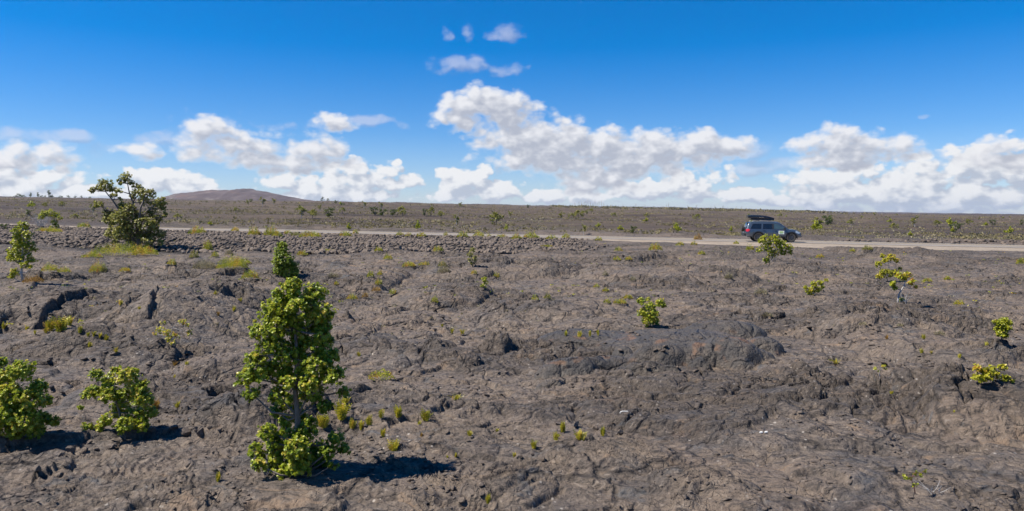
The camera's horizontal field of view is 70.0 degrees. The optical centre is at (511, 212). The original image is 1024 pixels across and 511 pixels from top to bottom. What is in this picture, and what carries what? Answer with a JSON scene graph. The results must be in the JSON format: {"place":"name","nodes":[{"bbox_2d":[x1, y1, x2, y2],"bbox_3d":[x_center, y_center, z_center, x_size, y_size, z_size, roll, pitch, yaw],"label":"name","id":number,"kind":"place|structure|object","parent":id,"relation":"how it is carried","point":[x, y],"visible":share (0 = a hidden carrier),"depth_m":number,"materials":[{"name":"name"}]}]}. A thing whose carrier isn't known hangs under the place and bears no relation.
{"place":"outdoors","nodes":[
{"label":"outdoors","id":0,"kind":"place"},
{"bbox_2d":[159,188,312,200],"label":"hill","id":1,"kind":"structure","parent":0,"point":[243,194],"depth_m":1707.02,"materials":[{"name":"grey stone"}]},
{"bbox_2d":[0,196,1023,510],"bbox_3d":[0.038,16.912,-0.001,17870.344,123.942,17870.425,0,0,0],"label":"ground","id":2,"kind":"structure","parent":0,"point":[978,432],"depth_m":13.61,"materials":[{"name":"grey stone"}]},
{"bbox_2d":[5,221,38,281],"bbox_3d":[-19.930,1.573,29.728,1.341,2.543,0.853,0,0,25],"label":"tree","id":3,"kind":"object","parent":2,"relation":"on","point":[20,243],"visible":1,"depth_m":29.61,"materials":[{"name":"green plant"}]},
{"bbox_2d":[0,356,61,440],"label":"bush","id":4,"kind":"object","parent":2,"relation":"on","point":[21,406],"visible":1,"depth_m":9.42,"materials":[{"name":"green plant"}]},
{"bbox_2d":[22,274,43,282],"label":"tussock","id":5,"kind":"object","parent":2,"relation":"on","point":[25,279],"visible":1,"depth_m":28.93,"materials":[{"name":"brown plant"}]},
{"bbox_2d":[29,213,49,225],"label":"dead bush","id":6,"kind":"object","parent":2,"relation":"on","point":[41,221],"visible":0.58,"depth_m":80.69,"materials":[{"name":"grey plant"}]},
{"bbox_2d":[33,226,62,231],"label":"tussock","id":7,"kind":"object","parent":2,"relation":"on","point":[49,229],"visible":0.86,"depth_m":68.64,"materials":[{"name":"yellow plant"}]},
{"bbox_2d":[43,318,54,330],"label":"fern","id":8,"kind":"object","parent":2,"relation":"on","point":[49,325],"visible":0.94,"depth_m":18.24,"materials":[{"name":"green plant"}]},
{"bbox_2d":[41,262,58,271],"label":"tussock","id":9,"kind":"object","parent":2,"relation":"on","point":[48,266],"visible":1,"depth_m":31.66,"materials":[{"name":"green plant"}]},
{"bbox_2d":[38,208,62,227],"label":"bush","id":10,"kind":"object","parent":2,"relation":"on","point":[45,213],"visible":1,"depth_m":76.45,"materials":[{"name":"green plant"}]},
{"bbox_2d":[53,450,64,455],"bbox_3d":[-5.572,2.962,9.000,0.112,0.058,0.107,-1,18,21],"label":"rock","id":11,"kind":"object","parent":2,"relation":"on","point":[59,453],"visible":1,"depth_m":8.98,"materials":[{"name":"grey stone"}]},
{"bbox_2d":[52,315,70,331],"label":"fern","id":12,"kind":"object","parent":2,"relation":"on","point":[61,324],"visible":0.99,"depth_m":16.36,"materials":[{"name":"green plant"}]},
{"bbox_2d":[57,266,71,272],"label":"tussock","id":13,"kind":"object","parent":2,"relation":"on","point":[66,270],"visible":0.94,"depth_m":34.69,"materials":[{"name":"green plant"}]},
{"bbox_2d":[65,446,74,452],"bbox_3d":[-5.567,3.009,9.227,0.090,0.118,0.106,0,0,-4],"label":"rock","id":14,"kind":"object","parent":2,"relation":"on","point":[70,449],"visible":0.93,"depth_m":9.19,"materials":[{"name":"grey stone"}]},
{"bbox_2d":[80,447,87,452],"bbox_3d":[-5.424,3.013,9.273,0.076,0.086,0.094,0,0,-13],"label":"rock","id":15,"kind":"object","parent":2,"relation":"on","point":[84,449],"visible":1,"depth_m":9.24,"materials":[{"name":"grey stone"}]},
{"bbox_2d":[77,221,90,226],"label":"tussock","id":16,"kind":"object","parent":2,"relation":"on","point":[82,224],"visible":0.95,"depth_m":80.22,"materials":[{"name":"green plant"}]},
{"bbox_2d":[81,251,102,257],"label":"tussock","id":17,"kind":"object","parent":2,"relation":"on","point":[95,255],"visible":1,"depth_m":42.18,"materials":[{"name":"green plant"}]},
{"bbox_2d":[88,258,106,272],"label":"tussock","id":18,"kind":"object","parent":2,"relation":"on","point":[96,268],"visible":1,"depth_m":35.46,"materials":[{"name":"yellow plant"}]},
{"bbox_2d":[105,443,116,447],"bbox_3d":[-5.179,3.014,9.438,0.121,0.050,0.109,0,0,2],"label":"rock","id":19,"kind":"object","parent":2,"relation":"on","point":[110,445],"visible":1,"depth_m":9.43,"materials":[{"name":"grey stone"}]},
{"bbox_2d":[77,364,159,435],"bbox_3d":[-5.292,2.516,9.812,1.069,0.903,0.653,0,0,21],"label":"bush","id":20,"kind":"object","parent":2,"relation":"on","point":[106,391],"visible":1,"depth_m":9.76,"materials":[{"name":"green plant"}]},
{"bbox_2d":[90,241,150,255],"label":"tussock","id":21,"kind":"object","parent":2,"relation":"on","point":[114,251],"visible":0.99,"depth_m":44.41,"materials":[{"name":"green plant"}]},
{"bbox_2d":[88,171,167,248],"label":"spreading tree","id":22,"kind":"object","parent":2,"relation":"on","point":[127,229],"visible":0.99,"depth_m":48.80,"materials":[{"name":"green plant"}]},
{"bbox_2d":[131,246,158,254],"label":"tussock","id":23,"kind":"object","parent":2,"relation":"on","point":[152,251],"visible":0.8,"depth_m":45.37,"materials":[{"name":"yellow plant"}]},
{"bbox_2d":[148,426,156,431],"bbox_3d":[-4.874,2.941,9.908,0.084,0.086,0.101,0,0,31],"label":"rock","id":24,"kind":"object","parent":2,"relation":"on","point":[152,429],"visible":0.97,"depth_m":9.88,"materials":[{"name":"grey stone"}]},
{"bbox_2d":[152,400,160,408],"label":"fern","id":25,"kind":"object","parent":2,"relation":"on","point":[156,403],"visible":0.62,"depth_m":10.95,"materials":[{"name":"plant"}]},
{"bbox_2d":[152,319,192,345],"bbox_3d":[-7.377,2.602,15.770,0.870,0.594,0.487,0,0,17],"label":"shrub","id":26,"kind":"object","parent":2,"relation":"on","point":[168,339],"visible":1,"depth_m":15.78,"materials":[{"name":"green plant"}]},
{"bbox_2d":[180,427,190,435],"bbox_3d":[-4.380,2.943,9.817,0.147,0.126,0.142,0,0,21],"label":"rock","id":27,"kind":"object","parent":2,"relation":"on","point":[185,431],"visible":1,"depth_m":9.78,"materials":[{"name":"grey stone"}]},
{"bbox_2d":[189,250,198,257],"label":"tussock","id":28,"kind":"object","parent":2,"relation":"on","point":[194,254],"visible":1,"depth_m":43.00,"materials":[{"name":"green plant"}]},
{"bbox_2d":[188,225,206,233],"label":"tussock","id":29,"kind":"object","parent":2,"relation":"on","point":[197,230],"visible":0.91,"depth_m":73.23,"materials":[{"name":"yellow plant"}]},
{"bbox_2d":[196,428,202,436],"bbox_3d":[-4.134,2.927,9.706,0.066,0.118,0.120,0,0,16],"label":"rock","id":30,"kind":"object","parent":2,"relation":"on","point":[199,433],"visible":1,"depth_m":9.68,"materials":[{"name":"grey stone"}]},
{"bbox_2d":[191,258,216,269],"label":"tussock","id":31,"kind":"object","parent":2,"relation":"on","point":[207,265],"visible":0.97,"depth_m":34.35,"materials":[{"name":"grey plant"}]},
{"bbox_2d":[202,240,212,249],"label":"tussock","id":32,"kind":"object","parent":2,"relation":"on","point":[205,247],"visible":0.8,"depth_m":49.67,"materials":[{"name":"green plant"}]},
{"bbox_2d":[215,472,220,481],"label":"fern","id":33,"kind":"object","parent":2,"relation":"on","point":[218,476],"visible":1,"depth_m":7.87,"materials":[{"name":"green plant"}]},
{"bbox_2d":[216,253,249,268],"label":"tussock","id":34,"kind":"object","parent":2,"relation":"on","point":[241,264],"visible":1,"depth_m":34.19,"materials":[{"name":"green plant"}]},
{"bbox_2d":[231,257,250,263],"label":"tussock","id":35,"kind":"object","parent":2,"relation":"on","point":[246,261],"visible":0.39,"depth_m":38.14,"materials":[{"name":"green plant"}]},
{"bbox_2d":[240,268,258,278],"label":"tussock","id":36,"kind":"object","parent":2,"relation":"on","point":[251,275],"visible":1,"depth_m":27.73,"materials":[{"name":"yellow plant"}]},
{"bbox_2d":[247,226,259,234],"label":"tussock","id":37,"kind":"object","parent":2,"relation":"on","point":[252,232],"visible":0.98,"depth_m":69.48,"materials":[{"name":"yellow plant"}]},
{"bbox_2d":[262,222,277,234],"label":"tussock","id":38,"kind":"object","parent":2,"relation":"on","point":[270,231],"visible":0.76,"depth_m":71.10,"materials":[{"name":"green plant"}]},
{"bbox_2d":[270,241,300,277],"bbox_3d":[-8.952,1.930,29.023,1.138,1.636,1.129,0,0,0],"label":"cone shrub","id":39,"kind":"object","parent":2,"relation":"on","point":[282,262],"visible":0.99,"depth_m":28.83,"materials":[{"name":"green plant"}]},
{"bbox_2d":[233,276,351,479],"bbox_3d":[-2.395,1.874,8.149,1.246,2.343,0.771,0,0,20],"label":"young tree","id":40,"kind":"object","parent":2,"relation":"on","point":[299,452],"visible":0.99,"depth_m":8.04,"materials":[{"name":"green plant"}]},
{"bbox_2d":[295,205,306,217],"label":"tree","id":41,"kind":"object","parent":2,"relation":"on","point":[302,210],"visible":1,"depth_m":129.15,"materials":[{"name":"green plant"}]},
{"bbox_2d":[0,224,612,252],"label":"lava rubble","id":42,"kind":"object","parent":2,"relation":"on","point":[76,235],"visible":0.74,"depth_m":56.20,"materials":[{"name":"grey stone"}]},
{"bbox_2d":[339,231,351,235],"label":"tussock","id":43,"kind":"object","parent":42,"relation":"on","point":[344,234],"visible":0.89,"depth_m":69.00,"materials":[{"name":"green plant"}]},
{"bbox_2d":[511,232,521,238],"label":"tussock","id":44,"kind":"object","parent":42,"relation":"on","point":[517,236],"visible":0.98,"depth_m":68.23,"materials":[{"name":"green plant"}]},
{"bbox_2d":[523,232,539,237],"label":"tussock","id":45,"kind":"object","parent":42,"relation":"on","point":[529,235],"visible":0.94,"depth_m":69.41,"materials":[{"name":"green plant"}]},
{"bbox_2d":[298,230,320,236],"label":"tussock","id":46,"kind":"object","parent":2,"relation":"on","point":[306,234],"visible":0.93,"depth_m":63.44,"materials":[{"name":"green plant"}]},
{"bbox_2d":[307,209,316,217],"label":"shrub","id":47,"kind":"object","parent":2,"relation":"on","point":[312,211],"visible":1,"depth_m":128.91,"materials":[{"name":"green plant"}]},
{"bbox_2d":[316,413,329,428],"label":"fern","id":48,"kind":"object","parent":2,"relation":"on","point":[322,421],"visible":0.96,"depth_m":9.64,"materials":[{"name":"green plant"}]},
{"bbox_2d":[324,208,334,216],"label":"shrub","id":49,"kind":"object","parent":2,"relation":"on","point":[328,213],"visible":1,"depth_m":131.77,"materials":[{"name":"green plant"}]},
{"bbox_2d":[332,398,351,419],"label":"fern","id":50,"kind":"object","parent":2,"relation":"on","point":[341,411],"visible":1,"depth_m":9.92,"materials":[{"name":"green plant"}]},
{"bbox_2d":[346,292,357,299],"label":"tussock","id":51,"kind":"object","parent":2,"relation":"on","point":[351,298],"visible":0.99,"depth_m":24.17,"materials":[{"name":"green plant"}]},
{"bbox_2d":[349,417,355,428],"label":"fern","id":52,"kind":"object","parent":2,"relation":"on","point":[352,424],"visible":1,"depth_m":9.76,"materials":[{"name":"green plant"}]},
{"bbox_2d":[358,420,364,429],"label":"fern","id":53,"kind":"object","parent":2,"relation":"on","point":[361,425],"visible":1,"depth_m":9.71,"materials":[{"name":"green plant"}]},
{"bbox_2d":[365,415,372,425],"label":"fern","id":54,"kind":"object","parent":2,"relation":"on","point":[369,421],"visible":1,"depth_m":9.71,"materials":[{"name":"green plant"}]},
{"bbox_2d":[370,206,378,214],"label":"shrub","id":55,"kind":"object","parent":2,"relation":"on","point":[374,212],"visible":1,"depth_m":154.70,"materials":[{"name":"green plant"}]},
{"bbox_2d":[378,408,384,417],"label":"fern","id":56,"kind":"object","parent":2,"relation":"on","point":[381,412],"visible":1,"depth_m":10.02,"materials":[{"name":"green plant"}]},
{"bbox_2d":[368,368,395,380],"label":"tussock","id":57,"kind":"object","parent":2,"relation":"on","point":[377,374],"visible":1,"depth_m":12.62,"materials":[{"name":"green plant"}]},
{"bbox_2d":[386,439,399,450],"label":"fern","id":58,"kind":"object","parent":2,"relation":"on","point":[393,446],"visible":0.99,"depth_m":8.81,"materials":[{"name":"plant"}]},
{"bbox_2d":[394,404,401,417],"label":"fern","id":59,"kind":"object","parent":2,"relation":"on","point":[397,411],"visible":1,"depth_m":10.12,"materials":[{"name":"green plant"}]},
{"bbox_2d":[402,261,415,266],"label":"tussock","id":60,"kind":"object","parent":2,"relation":"on","point":[411,263],"visible":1,"depth_m":35.93,"materials":[{"name":"green plant"}]},
{"bbox_2d":[420,408,430,420],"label":"fern","id":61,"kind":"object","parent":2,"relation":"on","point":[425,415],"visible":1,"depth_m":10.12,"materials":[{"name":"green plant"}]},
{"bbox_2d":[426,207,434,214],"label":"shrub","id":62,"kind":"object","parent":2,"relation":"on","point":[431,209],"visible":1,"depth_m":153.60,"materials":[{"name":"green plant"}]},
{"bbox_2d":[437,264,450,272],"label":"tussock","id":63,"kind":"object","parent":2,"relation":"on","point":[443,270],"visible":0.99,"depth_m":32.41,"materials":[{"name":"grey plant"}]},
{"bbox_2d":[457,231,467,236],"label":"tussock","id":64,"kind":"object","parent":2,"relation":"on","point":[463,234],"visible":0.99,"depth_m":71.14,"materials":[{"name":"yellow plant"}]},
{"bbox_2d":[467,247,476,266],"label":"shrub","id":65,"kind":"object","parent":2,"relation":"on","point":[472,249],"visible":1,"depth_m":34.05,"materials":[{"name":"green plant"}]},
{"bbox_2d":[480,277,488,287],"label":"shrub","id":66,"kind":"object","parent":2,"relation":"on","point":[484,281],"visible":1,"depth_m":24.91,"materials":[{"name":"green plant"}]},
{"bbox_2d":[489,212,503,223],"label":"shrub","id":67,"kind":"object","parent":2,"relation":"on","point":[495,217],"visible":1,"depth_m":116.86,"materials":[{"name":"green plant"}]},
{"bbox_2d":[0,333,1023,510],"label":"lava chips","id":68,"kind":"object","parent":2,"relation":"on","point":[427,472],"visible":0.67,"depth_m":8.41,"materials":[{"name":"grey stone"}]},
{"bbox_2d":[0,196,1023,240],"bbox_3d":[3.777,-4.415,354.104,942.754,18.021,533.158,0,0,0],"label":"scrub","id":69,"kind":"object","parent":2,"relation":"on","point":[512,224],"visible":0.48,"depth_m":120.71,"materials":[{"name":"brown plant"}]},
{"bbox_2d":[0,223,1023,250],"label":"gravel shoulder","id":70,"kind":"object","parent":2,"relation":"on","point":[806,245],"visible":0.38,"depth_m":66.30},
{"bbox_2d":[17,247,1007,338],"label":"plants","id":71,"kind":"object","parent":2,"relation":"on","point":[505,309],"visible":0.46,"depth_m":21.50,"materials":[{"name":"green plant"}]},
{"bbox_2d":[2,259,1023,397],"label":"lava chips","id":72,"kind":"object","parent":2,"relation":"on","point":[488,379],"visible":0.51,"depth_m":17.17,"materials":[{"name":"grey stone"}]},
{"bbox_2d":[4,196,1022,222],"bbox_3d":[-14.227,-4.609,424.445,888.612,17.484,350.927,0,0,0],"label":"scrub","id":73,"kind":"object","parent":2,"relation":"on","point":[493,207],"visible":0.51,"depth_m":353.52,"materials":[{"name":"green plant"}]},
{"bbox_2d":[6,240,1022,324],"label":"plants","id":74,"kind":"object","parent":2,"relation":"on","point":[522,290],"visible":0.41,"depth_m":28.29,"materials":[{"name":"yellow plant"}]},
{"bbox_2d":[530,439,537,448],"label":"fern","id":75,"kind":"object","parent":2,"relation":"on","point":[533,445],"visible":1,"depth_m":8.81,"materials":[{"name":"plant"}]},
{"bbox_2d":[538,454,544,460],"bbox_3d":[0.340,2.829,8.409,0.072,0.086,0.109,0,0,-13],"label":"rock","id":76,"kind":"object","parent":2,"relation":"on","point":[541,457],"visible":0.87,"depth_m":8.38,"materials":[{"name":"grey stone"}]},
{"bbox_2d":[552,431,560,439],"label":"fern","id":77,"kind":"object","parent":2,"relation":"on","point":[555,436],"visible":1,"depth_m":8.87,"materials":[{"name":"plant"}]},
{"bbox_2d":[560,420,565,431],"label":"fern","id":78,"kind":"object","parent":2,"relation":"on","point":[562,427],"visible":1,"depth_m":9.72,"materials":[{"name":"green plant"}]},
{"bbox_2d":[572,210,583,216],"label":"shrub","id":79,"kind":"object","parent":2,"relation":"on","point":[577,212],"visible":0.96,"depth_m":184.45,"materials":[{"name":"green plant"}]},
{"bbox_2d":[573,429,586,439],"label":"fern","id":80,"kind":"object","parent":2,"relation":"on","point":[580,435],"visible":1,"depth_m":8.87,"materials":[{"name":"plant"}]},
{"bbox_2d":[613,298,626,303],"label":"tussock","id":81,"kind":"object","parent":2,"relation":"on","point":[617,301],"visible":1,"depth_m":21.56,"materials":[{"name":"green plant"}]},
{"bbox_2d":[636,297,667,326],"bbox_3d":[3.578,2.573,18.779,0.724,0.795,0.605,0,0,-33],"label":"shrub","id":82,"kind":"object","parent":2,"relation":"on","point":[652,311],"visible":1,"depth_m":18.70,"materials":[{"name":"green plant"}]},
{"bbox_2d":[648,242,662,250],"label":"tussock","id":83,"kind":"object","parent":2,"relation":"on","point":[655,246],"visible":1,"depth_m":44.53,"materials":[{"name":"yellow plant"}]},
{"bbox_2d":[673,223,681,231],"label":"shrub","id":84,"kind":"object","parent":2,"relation":"on","point":[675,227],"visible":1,"depth_m":99.57,"materials":[{"name":"green plant"}]},
{"bbox_2d":[693,233,701,239],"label":"tussock","id":85,"kind":"object","parent":2,"relation":"on","point":[697,238],"visible":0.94,"depth_m":73.81,"materials":[{"name":"plant"}]},
{"bbox_2d":[550,205,873,213],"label":"scrub","id":86,"kind":"object","parent":2,"relation":"on","point":[682,208],"visible":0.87,"depth_m":681.12,"materials":[{"name":"green plant"}]},
{"bbox_2d":[754,286,767,293],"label":"tussock","id":87,"kind":"object","parent":2,"relation":"on","point":[763,291],"visible":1,"depth_m":24.46,"materials":[{"name":"grey plant"}]},
{"bbox_2d":[756,234,793,264],"bbox_3d":[12.996,1.858,36.252,1.882,1.624,0.947,0,0,0],"label":"shrub","id":88,"kind":"object","parent":2,"relation":"on","point":[778,242],"visible":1,"depth_m":36.16,"materials":[{"name":"green plant"}]},
{"bbox_2d":[803,278,828,294],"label":"shrub","id":89,"kind":"object","parent":2,"relation":"on","point":[811,290],"visible":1,"depth_m":24.32,"materials":[{"name":"green plant"}]},
{"bbox_2d":[810,220,822,228],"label":"shrub","id":90,"kind":"object","parent":2,"relation":"on","point":[816,226],"visible":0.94,"depth_m":132.43,"materials":[{"name":"green plant"}]},
{"bbox_2d":[873,364,887,375],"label":"seedling","id":91,"kind":"object","parent":2,"relation":"on","point":[875,368],"visible":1,"depth_m":12.89,"materials":[{"name":"green plant"}]},
{"bbox_2d":[874,253,902,280],"bbox_3d":[17.473,2.556,34.051,1.300,1.326,0.932,0,0,-32],"label":"shrub","id":92,"kind":"object","parent":2,"relation":"on","point":[882,273],"visible":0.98,"depth_m":33.96,"materials":[{"name":"green plant"}]},
{"bbox_2d":[889,271,917,302],"bbox_3d":[10.508,2.014,19.651,0.819,0.869,0.395,0,0,0],"label":"shrub","id":93,"kind":"object","parent":2,"relation":"on","point":[904,276],"visible":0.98,"depth_m":19.61,"materials":[{"name":"green plant"}]},
{"bbox_2d":[894,292,912,303],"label":"dead twigs","id":94,"kind":"object","parent":2,"relation":"on","point":[904,298],"visible":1,"depth_m":19.61,"materials":[{"name":"grey wood"}]},
{"bbox_2d":[902,469,927,493],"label":"seedling","id":95,"kind":"object","parent":2,"relation":"on","point":[911,479],"visible":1,"depth_m":7.43,"materials":[{"name":"green plant"}]},
{"bbox_2d":[824,238,1023,244],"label":"lava chips","id":96,"kind":"object","parent":2,"relation":"on","point":[1012,241],"visible":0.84,"depth_m":76.72,"materials":[{"name":"grey gravel"}]},
{"bbox_2d":[914,480,950,493],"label":"dead twigs","id":97,"kind":"object","parent":2,"relation":"on","point":[932,488],"visible":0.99,"depth_m":7.51,"materials":[{"name":"grey wood"}]},
{"bbox_2d":[945,217,955,224],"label":"shrub","id":98,"kind":"object","parent":2,"relation":"on","point":[949,221],"visible":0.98,"depth_m":194.86,"materials":[{"name":"green plant"}]},
{"bbox_2d":[953,299,964,304],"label":"tussock","id":99,"kind":"object","parent":2,"relation":"on","point":[958,303],"visible":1,"depth_m":21.20,"materials":[{"name":"green plant"}]},
{"bbox_2d":[970,363,1015,382],"bbox_3d":[7.050,2.367,10.662,0.674,0.324,0.311,0,0,0],"label":"shrub","id":100,"kind":"object","parent":2,"relation":"on","point":[987,374],"visible":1,"depth_m":10.65,"materials":[{"name":"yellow plant"}]},
{"bbox_2d":[992,317,1013,338],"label":"shrub","id":101,"kind":"object","parent":2,"relation":"on","point":[1000,326],"visible":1,"depth_m":14.12,"materials":[{"name":"green plant"}]},
{"bbox_2d":[1004,226,1014,233],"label":"shrub","id":102,"kind":"object","parent":2,"relation":"on","point":[1011,230],"visible":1,"depth_m":117.13,"materials":[{"name":"green plant"}]},
{"bbox_2d":[0,0,1023,213],"label":"sky","id":103,"kind":"structure","parent":0,"point":[916,106],"materials":[{"name":"blue"}]},
{"bbox_2d":[159,228,1023,247],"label":"road","id":104,"kind":"structure","parent":0,"point":[750,240],"depth_m":74.77,"materials":[{"name":"grey asphalt"}]},
{"bbox_2d":[740,215,801,241],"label":"suv","id":105,"kind":"object","parent":104,"relation":"on","point":[757,227],"visible":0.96,"depth_m":70.83,"materials":[{"name":"paint"}]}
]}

